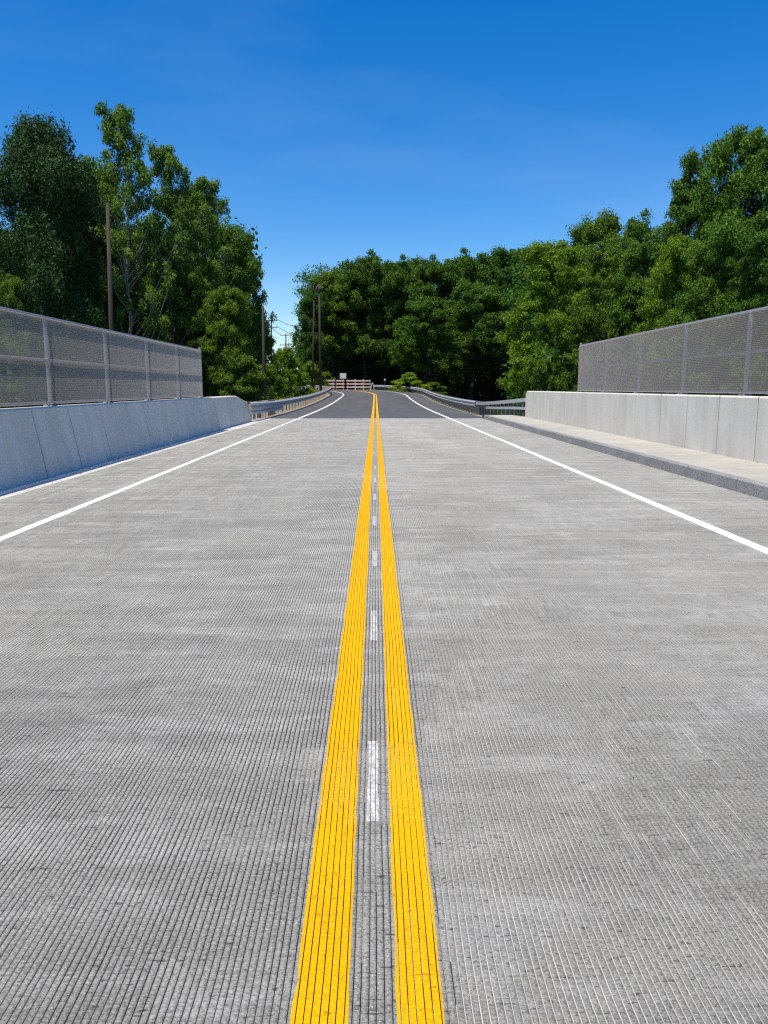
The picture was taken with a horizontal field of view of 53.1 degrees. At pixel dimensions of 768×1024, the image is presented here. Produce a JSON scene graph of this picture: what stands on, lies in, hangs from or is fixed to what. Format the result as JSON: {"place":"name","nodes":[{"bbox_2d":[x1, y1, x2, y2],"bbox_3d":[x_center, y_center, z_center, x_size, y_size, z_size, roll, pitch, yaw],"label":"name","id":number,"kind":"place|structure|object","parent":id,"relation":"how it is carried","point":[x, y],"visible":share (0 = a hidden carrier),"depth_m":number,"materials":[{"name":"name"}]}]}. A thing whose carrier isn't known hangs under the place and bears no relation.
{"place":"outdoors","nodes":[
{"label":"outdoors","id":0,"kind":"place"},
{"bbox_2d":[263,393,329,417],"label":"verge","id":1,"kind":"structure","parent":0,"point":[297,408],"depth_m":53.83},
{"bbox_2d":[248,385,330,419],"bbox_3d":[-9.937,-12.220,80.465,12.152,2.495,95.967,-2,9,-12],"label":"guardrail","id":2,"kind":"object","parent":1,"relation":"on","point":[261,409],"visible":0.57,"depth_m":43.30,"materials":[{"name":"metal"}]},
{"bbox_2d":[269,389,483,417],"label":"approach road","id":3,"kind":"structure","parent":0,"point":[359,404],"depth_m":55.07,"materials":[{"name":"grey asphalt"}]},
{"bbox_2d":[299,391,343,417],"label":"edge line","id":4,"kind":"object","parent":3,"relation":"on","point":[324,407],"visible":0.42,"depth_m":54.94,"materials":[{"name":"white paint"}]},
{"bbox_2d":[326,379,334,387],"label":"barricade","id":5,"kind":"object","parent":3,"relation":"on","point":[331,384],"visible":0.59,"depth_m":110.37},
{"bbox_2d":[335,379,343,389],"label":"barricade","id":6,"kind":"object","parent":3,"relation":"on","point":[339,384],"visible":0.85,"depth_m":112.34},
{"bbox_2d":[346,380,355,389],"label":"barricade","id":7,"kind":"object","parent":3,"relation":"on","point":[351,384],"visible":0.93,"depth_m":113.33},
{"bbox_2d":[355,379,363,389],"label":"barricade","id":8,"kind":"object","parent":3,"relation":"on","point":[359,384],"visible":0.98,"depth_m":113.94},
{"bbox_2d":[349,390,374,417],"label":"yellow line","id":9,"kind":"object","parent":3,"relation":"on","point":[373,408],"visible":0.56,"depth_m":57.20,"materials":[{"name":"paint"}]},
{"bbox_2d":[350,390,378,417],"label":"yellow line","id":10,"kind":"object","parent":3,"relation":"on","point":[377,415],"visible":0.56,"depth_m":52.78,"materials":[{"name":"paint"}]},
{"bbox_2d":[364,380,370,387],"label":"barricade","id":11,"kind":"object","parent":3,"relation":"on","point":[367,383],"visible":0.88,"depth_m":114.85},
{"bbox_2d":[374,390,448,417],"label":"edge line","id":12,"kind":"object","parent":3,"relation":"on","point":[423,406],"visible":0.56,"depth_m":54.96,"materials":[{"name":"white paint"}]},
{"bbox_2d":[0,0,767,384],"label":"sky","id":13,"kind":"structure","parent":0,"point":[337,130],"materials":[{"name":"blue"}]},
{"bbox_2d":[10,417,766,502],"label":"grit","id":14,"kind":"object","parent":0,"point":[526,431],"visible":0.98,"depth_m":15.71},
{"bbox_2d":[266,392,522,418],"bbox_3d":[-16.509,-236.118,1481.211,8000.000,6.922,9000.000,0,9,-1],"label":"ground","id":15,"kind":"structure","parent":0,"point":[485,400],"depth_m":123.56,"materials":[{"name":"green plant"}]},
{"bbox_2d":[0,227,33,406],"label":"dark tree","id":16,"kind":"object","parent":15,"relation":"on","point":[7,271],"visible":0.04,"depth_m":44.40,"materials":[{"name":"green plant"}]},
{"bbox_2d":[0,268,46,408],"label":"bush","id":17,"kind":"object","parent":15,"relation":"on","point":[9,286],"visible":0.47,"depth_m":39.61,"materials":[{"name":"green plant"}]},
{"bbox_2d":[1,229,58,395],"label":"broadleaf tree","id":18,"kind":"object","parent":15,"relation":"on","point":[31,294],"depth_m":48.70,"materials":[{"name":"green plant"}]},
{"bbox_2d":[1,185,100,404],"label":"dark tree","id":19,"kind":"object","parent":15,"relation":"on","point":[87,230],"visible":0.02,"depth_m":50.26,"materials":[{"name":"green plant"}]},
{"bbox_2d":[0,107,110,407],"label":"dark tree","id":20,"kind":"object","parent":15,"relation":"on","point":[34,161],"visible":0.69,"depth_m":41.72,"materials":[{"name":"green plant"}]},
{"bbox_2d":[47,157,135,403],"bbox_3d":[-18.298,-12.561,47.677,5.588,17.964,5.855,-5,11,-29],"label":"dark tree","id":21,"kind":"object","parent":15,"relation":"on","point":[99,265],"visible":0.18,"depth_m":46.42,"materials":[{"name":"green plant"}]},
{"bbox_2d":[61,241,155,400],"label":"broadleaf tree","id":22,"kind":"object","parent":15,"relation":"on","point":[131,293],"visible":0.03,"depth_m":49.53,"materials":[{"name":"green plant"}]},
{"bbox_2d":[106,203,116,401],"bbox_3d":[-13.803,-9.133,38.891,0.525,12.355,0.273,0,9,-1],"label":"utility pole","id":23,"kind":"object","parent":15,"relation":"on","point":[110,295],"visible":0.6,"depth_m":38.45,"materials":[{"name":"brown wood"}]},
{"bbox_2d":[79,156,149,385],"bbox_3d":[-21.325,-15.721,58.231,7.508,21.394,7.553,7,12,37],"label":"broadleaf tree","id":24,"kind":"object","parent":15,"relation":"on","point":[114,189],"visible":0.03,"depth_m":56.28,"materials":[{"name":"green plant"}]},
{"bbox_2d":[81,100,181,401],"bbox_3d":[-16.044,-14.421,47.945,6.846,21.140,6.782,-1,9,-8],"label":"cottonwood tree","id":25,"kind":"object","parent":15,"relation":"on","point":[120,118],"visible":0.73,"depth_m":47.01,"materials":[{"name":"green plant"}]},
{"bbox_2d":[95,217,206,400],"bbox_3d":[-16.215,-12.382,54.424,7.304,15.650,8.656,6,11,33],"label":"broadleaf tree","id":26,"kind":"object","parent":15,"relation":"on","point":[137,258],"visible":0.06,"depth_m":52.77,"materials":[{"name":"green plant"}]},
{"bbox_2d":[126,139,215,398],"bbox_3d":[-14.145,-14.483,51.274,6.248,19.151,6.242,8,12,41],"label":"cottonwood tree","id":27,"kind":"object","parent":15,"relation":"on","point":[166,157],"visible":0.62,"depth_m":50.19,"materials":[{"name":"green plant"}]},
{"bbox_2d":[148,250,237,398],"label":"broadleaf tree","id":28,"kind":"object","parent":15,"relation":"on","point":[194,275],"visible":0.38,"depth_m":51.17,"materials":[{"name":"green plant"}]},
{"bbox_2d":[153,190,244,385],"bbox_3d":[-16.355,-17.047,65.616,7.760,20.379,9.197,-8,12,-41],"label":"broadleaf tree","id":29,"kind":"object","parent":15,"relation":"on","point":[214,211],"visible":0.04,"depth_m":63.87,"materials":[{"name":"green plant"}]},
{"bbox_2d":[161,175,250,392],"bbox_3d":[-12.774,-14.865,55.153,6.330,17.688,6.336,-4,10,-25],"label":"cottonwood tree","id":30,"kind":"object","parent":15,"relation":"on","point":[201,197],"visible":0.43,"depth_m":53.84,"materials":[{"name":"green plant"}]},
{"bbox_2d":[187,285,258,401],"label":"broadleaf tree","id":31,"kind":"object","parent":15,"relation":"on","point":[228,310],"visible":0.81,"depth_m":49.88,"materials":[{"name":"green plant"}]},
{"bbox_2d":[208,216,276,401],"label":"broadleaf tree","id":32,"kind":"object","parent":15,"relation":"on","point":[242,255],"visible":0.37,"depth_m":57.95,"materials":[{"name":"green plant"}]},
{"bbox_2d":[212,355,276,400],"bbox_3d":[-9.115,-7.919,49.365,3.389,4.275,4.704,9,13,43],"label":"bush","id":33,"kind":"object","parent":15,"relation":"on","point":[240,361],"visible":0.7,"depth_m":48.90,"materials":[{"name":"green plant"}]},
{"bbox_2d":[226,246,273,385],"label":"broadleaf tree","id":34,"kind":"object","parent":15,"relation":"on","point":[261,298],"visible":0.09,"depth_m":61.64,"materials":[{"name":"green plant"}]},
{"bbox_2d":[241,312,261,401],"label":"broadleaf tree","id":35,"kind":"object","parent":15,"relation":"on","point":[258,359],"visible":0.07,"depth_m":61.22,"materials":[{"name":"green plant"}]},
{"bbox_2d":[262,307,265,400],"bbox_3d":[-7.676,-9.429,49.042,0.234,7.060,0.219,0,9,-1],"label":"utility pole","id":36,"kind":"object","parent":15,"relation":"on","point":[263,357],"visible":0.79,"depth_m":48.87,"materials":[{"name":"brown wood"}]},
{"bbox_2d":[246,363,290,401],"bbox_3d":[-8.296,-8.799,55.196,3.037,3.761,4.215,1,9,8],"label":"bush","id":37,"kind":"object","parent":15,"relation":"on","point":[277,380],"visible":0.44,"depth_m":55.15,"materials":[{"name":"green plant"}]},
{"bbox_2d":[265,334,282,377],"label":"broadleaf tree","id":38,"kind":"object","parent":15,"relation":"on","point":[269,357],"visible":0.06,"depth_m":105.48,"materials":[{"name":"green plant"}]},
{"bbox_2d":[268,374,285,398],"bbox_3d":[-8.409,-9.177,59.205,1.809,2.933,3.015,-1,9,-4],"label":"bush","id":39,"kind":"object","parent":15,"relation":"on","point":[281,386],"visible":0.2,"depth_m":58.97,"materials":[{"name":"green plant"}]},
{"bbox_2d":[269,346,301,398],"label":"bush","id":40,"kind":"object","parent":15,"relation":"on","point":[284,355],"visible":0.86,"depth_m":73.98,"materials":[{"name":"green plant"}]},
{"bbox_2d":[268,351,318,388],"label":"bush","id":41,"kind":"object","parent":15,"relation":"on","point":[307,380],"visible":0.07,"depth_m":122.24,"materials":[{"name":"green plant"}]},
{"bbox_2d":[281,357,315,398],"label":"bush","id":42,"kind":"object","parent":15,"relation":"on","point":[301,382],"visible":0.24,"depth_m":86.03,"materials":[{"name":"green plant"}]},
{"bbox_2d":[294,361,328,389],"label":"bush","id":43,"kind":"object","parent":15,"relation":"on","point":[309,368],"visible":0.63,"depth_m":102.22,"materials":[{"name":"green plant"}]},
{"bbox_2d":[312,300,314,386],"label":"utility pole","id":44,"kind":"object","parent":15,"relation":"on","point":[313,345],"visible":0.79,"depth_m":89.95,"materials":[{"name":"brown wood"}]},
{"bbox_2d":[292,288,335,382],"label":"broadleaf tree","id":45,"kind":"object","parent":15,"relation":"on","point":[305,329],"visible":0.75,"depth_m":121.42,"materials":[{"name":"green plant"}]},
{"bbox_2d":[309,284,321,390],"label":"utility pole","id":46,"kind":"object","parent":15,"relation":"on","point":[319,288],"visible":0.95,"depth_m":79.96,"materials":[{"name":"wood"}]},
{"bbox_2d":[322,372,335,389],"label":"bush","id":47,"kind":"object","parent":15,"relation":"on","point":[332,378],"visible":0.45,"depth_m":112.16,"materials":[{"name":"green plant"}]},
{"bbox_2d":[300,267,367,389],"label":"broadleaf tree","id":48,"kind":"object","parent":15,"relation":"on","point":[325,280],"visible":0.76,"depth_m":123.09,"materials":[{"name":"green plant"}]},
{"bbox_2d":[340,373,345,378],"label":"road sign","id":49,"kind":"object","parent":15,"relation":"on","point":[342,375],"visible":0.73,"depth_m":116.13,"materials":[{"name":"metal"}]},
{"bbox_2d":[321,300,372,389],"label":"broadleaf tree","id":50,"kind":"object","parent":15,"relation":"on","point":[344,363],"visible":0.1,"depth_m":131.64,"materials":[{"name":"green plant"}]},
{"bbox_2d":[325,248,407,389],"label":"broadleaf tree","id":51,"kind":"object","parent":15,"relation":"on","point":[365,270],"visible":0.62,"depth_m":122.86,"materials":[{"name":"green plant"}]},
{"bbox_2d":[346,295,411,388],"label":"broadleaf tree","id":52,"kind":"object","parent":15,"relation":"on","point":[377,367],"visible":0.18,"depth_m":130.03,"materials":[{"name":"green plant"}]},
{"bbox_2d":[8,215,767,412],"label":"wood","id":53,"kind":"object","parent":15,"relation":"on","point":[455,383],"visible":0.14,"depth_m":133.81,"materials":[{"name":"green plant"}]},
{"bbox_2d":[355,254,437,381],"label":"broadleaf tree","id":54,"kind":"object","parent":15,"relation":"on","point":[392,275],"visible":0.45,"depth_m":121.98,"materials":[{"name":"green plant"}]},
{"bbox_2d":[279,388,522,415],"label":"grass","id":55,"kind":"structure","parent":15,"relation":"on","point":[387,389],"depth_m":86.06,"materials":[{"name":"green plant"}]},
{"bbox_2d":[389,372,432,391],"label":"bush","id":56,"kind":"object","parent":15,"relation":"on","point":[408,377],"visible":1,"depth_m":98.13,"materials":[{"name":"green plant"}]},
{"bbox_2d":[386,297,468,383],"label":"broadleaf tree","id":57,"kind":"object","parent":15,"relation":"on","point":[421,328],"visible":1,"depth_m":104.07,"materials":[{"name":"green plant"}]},
{"bbox_2d":[394,253,464,391],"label":"broadleaf tree","id":58,"kind":"object","parent":15,"relation":"on","point":[422,288],"visible":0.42,"depth_m":119.42,"materials":[{"name":"green plant"}]},
{"bbox_2d":[422,382,446,393],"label":"bush","id":59,"kind":"object","parent":15,"relation":"on","point":[434,383],"visible":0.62,"depth_m":102.55,"materials":[{"name":"green plant"}]},
{"bbox_2d":[423,246,505,399],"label":"broadleaf tree","id":60,"kind":"object","parent":15,"relation":"on","point":[480,269],"visible":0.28,"depth_m":118.57,"materials":[{"name":"green plant"}]},
{"bbox_2d":[431,278,513,399],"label":"broadleaf tree","id":61,"kind":"object","parent":15,"relation":"on","point":[470,297],"visible":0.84,"depth_m":109.18,"materials":[{"name":"green plant"}]},
{"bbox_2d":[472,294,550,404],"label":"broadleaf tree","id":62,"kind":"object","parent":15,"relation":"on","point":[506,307],"visible":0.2,"depth_m":114.38,"materials":[{"name":"green plant"}]},
{"bbox_2d":[477,243,547,399],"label":"broadleaf tree","id":63,"kind":"object","parent":15,"relation":"on","point":[501,257],"visible":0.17,"depth_m":125.66,"materials":[{"name":"green plant"}]},
{"bbox_2d":[507,242,554,341],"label":"broadleaf tree","id":64,"kind":"object","parent":15,"relation":"on","point":[529,274],"depth_m":125.98,"materials":[{"name":"green plant"}]},
{"bbox_2d":[522,357,566,404],"bbox_3d":[12.903,-9.324,61.334,4.166,6.122,3.002,-4,10,-22],"label":"bush","id":65,"kind":"object","parent":15,"relation":"on","point":[543,365],"visible":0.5,"depth_m":60.91,"materials":[{"name":"green plant"}]},
{"bbox_2d":[495,239,616,406],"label":"broadleaf tree","id":66,"kind":"object","parent":15,"relation":"on","point":[554,283],"visible":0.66,"depth_m":69.08,"materials":[{"name":"green plant"}]},
{"bbox_2d":[551,207,640,340],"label":"broadleaf tree","id":67,"kind":"object","parent":15,"relation":"on","point":[601,228],"visible":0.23,"depth_m":79.43,"materials":[{"name":"green plant"}]},
{"bbox_2d":[550,241,643,392],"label":"broadleaf tree","id":68,"kind":"object","parent":15,"relation":"on","point":[601,268],"visible":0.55,"depth_m":63.82,"materials":[{"name":"green plant"}]},
{"bbox_2d":[597,208,662,341],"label":"broadleaf tree","id":69,"kind":"object","parent":15,"relation":"on","point":[634,229],"visible":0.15,"depth_m":75.80,"materials":[{"name":"green plant"}]},
{"bbox_2d":[596,230,678,392],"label":"broadleaf tree","id":70,"kind":"object","parent":15,"relation":"on","point":[634,256],"visible":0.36,"depth_m":59.95,"materials":[{"name":"green plant"}]},
{"bbox_2d":[630,233,721,393],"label":"broadleaf tree","id":71,"kind":"object","parent":15,"relation":"on","point":[667,264],"visible":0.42,"depth_m":53.98,"materials":[{"name":"green plant"}]},
{"bbox_2d":[638,146,717,392],"bbox_3d":[22.969,-16.062,58.565,7.152,21.566,7.086,5,11,30],"label":"broadleaf tree","id":72,"kind":"object","parent":15,"relation":"on","point":[692,164],"visible":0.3,"depth_m":56.86,"materials":[{"name":"green plant"}]},
{"bbox_2d":[655,173,730,375],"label":"broadleaf tree","id":73,"kind":"object","parent":15,"relation":"on","point":[664,239],"visible":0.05,"depth_m":58.91,"materials":[{"name":"green plant"}]},
{"bbox_2d":[655,219,767,394],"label":"broadleaf tree","id":74,"kind":"object","parent":15,"relation":"on","point":[725,255],"visible":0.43,"depth_m":49.17,"materials":[{"name":"green plant"}]},
{"bbox_2d":[664,122,767,393],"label":"broadleaf tree","id":75,"kind":"object","parent":15,"relation":"on","point":[744,145],"visible":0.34,"depth_m":53.60,"materials":[{"name":"green plant"}]},
{"bbox_2d":[701,227,767,395],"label":"broadleaf tree","id":76,"kind":"object","parent":15,"relation":"on","point":[753,285],"visible":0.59,"depth_m":46.13,"materials":[{"name":"green plant"}]},
{"bbox_2d":[708,148,767,395],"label":"broadleaf tree","id":77,"kind":"object","parent":15,"relation":"on","point":[759,220],"visible":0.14,"depth_m":51.43,"materials":[{"name":"green plant"}]},
{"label":"bridge slab","id":78,"kind":"structure","parent":15,"relation":"on","visible":0},
{"bbox_2d":[0,396,250,489],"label":"concrete barrier","id":79,"kind":"object","parent":78,"relation":"on","point":[39,442],"visible":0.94,"depth_m":15.01,"materials":[{"name":"grey concrete"}]},
{"bbox_2d":[0,306,203,406],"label":"chain link fence","id":80,"kind":"object","parent":79,"relation":"on","point":[175,390],"visible":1,"depth_m":15.95,"materials":[{"name":"metal"}]},
{"bbox_2d":[0,418,271,499],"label":"gutter","id":81,"kind":"object","parent":78,"relation":"on","point":[20,489],"visible":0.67,"depth_m":14.30,"materials":[{"name":"concrete"}]},
{"bbox_2d":[0,418,767,1023],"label":"bridge deck","id":82,"kind":"structure","parent":78,"relation":"on","point":[586,662],"depth_m":3.31,"materials":[{"name":"concrete"}]},
{"bbox_2d":[0,418,299,540],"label":"edge line","id":83,"kind":"object","parent":82,"relation":"on","point":[74,508],"visible":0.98,"depth_m":10.26,"materials":[{"name":"white paint"}]},
{"bbox_2d":[290,418,373,1023],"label":"yellow line","id":84,"kind":"object","parent":82,"relation":"on","point":[356,618],"visible":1,"depth_m":2.50,"materials":[{"name":"paint"}]},
{"bbox_2d":[366,741,378,821],"bbox_3d":[-0.042,0.998,2.897,0.044,0.001,0.600,0,9,-1],"label":"white dash","id":85,"kind":"object","parent":82,"relation":"on","point":[372,763],"visible":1,"depth_m":2.83,"materials":[{"name":"paint"}]},
{"bbox_2d":[371,611,376,639],"bbox_3d":[-0.062,0.697,4.757,0.040,0.002,0.600,0,9,-1],"label":"white dash","id":86,"kind":"object","parent":82,"relation":"on","point":[373,613],"visible":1,"depth_m":4.74,"materials":[{"name":"paint"}]},
{"bbox_2d":[372,551,376,565],"bbox_3d":[-0.078,0.396,6.618,0.043,0.002,0.600,0,9,-1],"label":"white dash","id":87,"kind":"object","parent":82,"relation":"on","point":[374,555],"visible":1,"depth_m":6.64,"materials":[{"name":"paint"}]},
{"bbox_2d":[376,418,444,1023],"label":"yellow line","id":88,"kind":"object","parent":82,"relation":"on","point":[390,609],"visible":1,"depth_m":2.51,"materials":[{"name":"paint"}]},
{"bbox_2d":[448,418,767,553],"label":"edge line","id":89,"kind":"object","parent":82,"relation":"on","point":[741,539],"visible":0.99,"depth_m":9.56,"materials":[{"name":"white paint"}]},
{"bbox_2d":[484,415,767,500],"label":"kerb","id":90,"kind":"structure","parent":78,"relation":"on","point":[753,488],"depth_m":13.58,"materials":[{"name":"concrete"}]},
{"bbox_2d":[490,415,767,482],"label":"footpath","id":91,"kind":"structure","parent":78,"relation":"on","point":[753,470],"depth_m":15.50,"materials":[{"name":"concrete"}]},
{"bbox_2d":[525,391,767,463],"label":"concrete barrier","id":92,"kind":"object","parent":91,"relation":"on","point":[734,426],"visible":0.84,"depth_m":17.04,"materials":[{"name":"grey concrete"}]},
{"bbox_2d":[576,306,767,395],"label":"chain link fence","id":93,"kind":"object","parent":92,"relation":"on","point":[684,357],"visible":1,"depth_m":16.96,"materials":[{"name":"metal"}]},
{"bbox_2d":[389,390,481,416],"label":"verge","id":94,"kind":"structure","parent":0,"point":[447,405],"depth_m":60.58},
{"bbox_2d":[374,385,525,416],"bbox_3d":[4.202,-10.992,73.171,4.243,2.403,79.846,-1,9,-5],"label":"guardrail","id":95,"kind":"object","parent":94,"relation":"on","point":[483,407],"visible":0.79,"depth_m":42.61,"materials":[{"name":"metal"}]}
]}

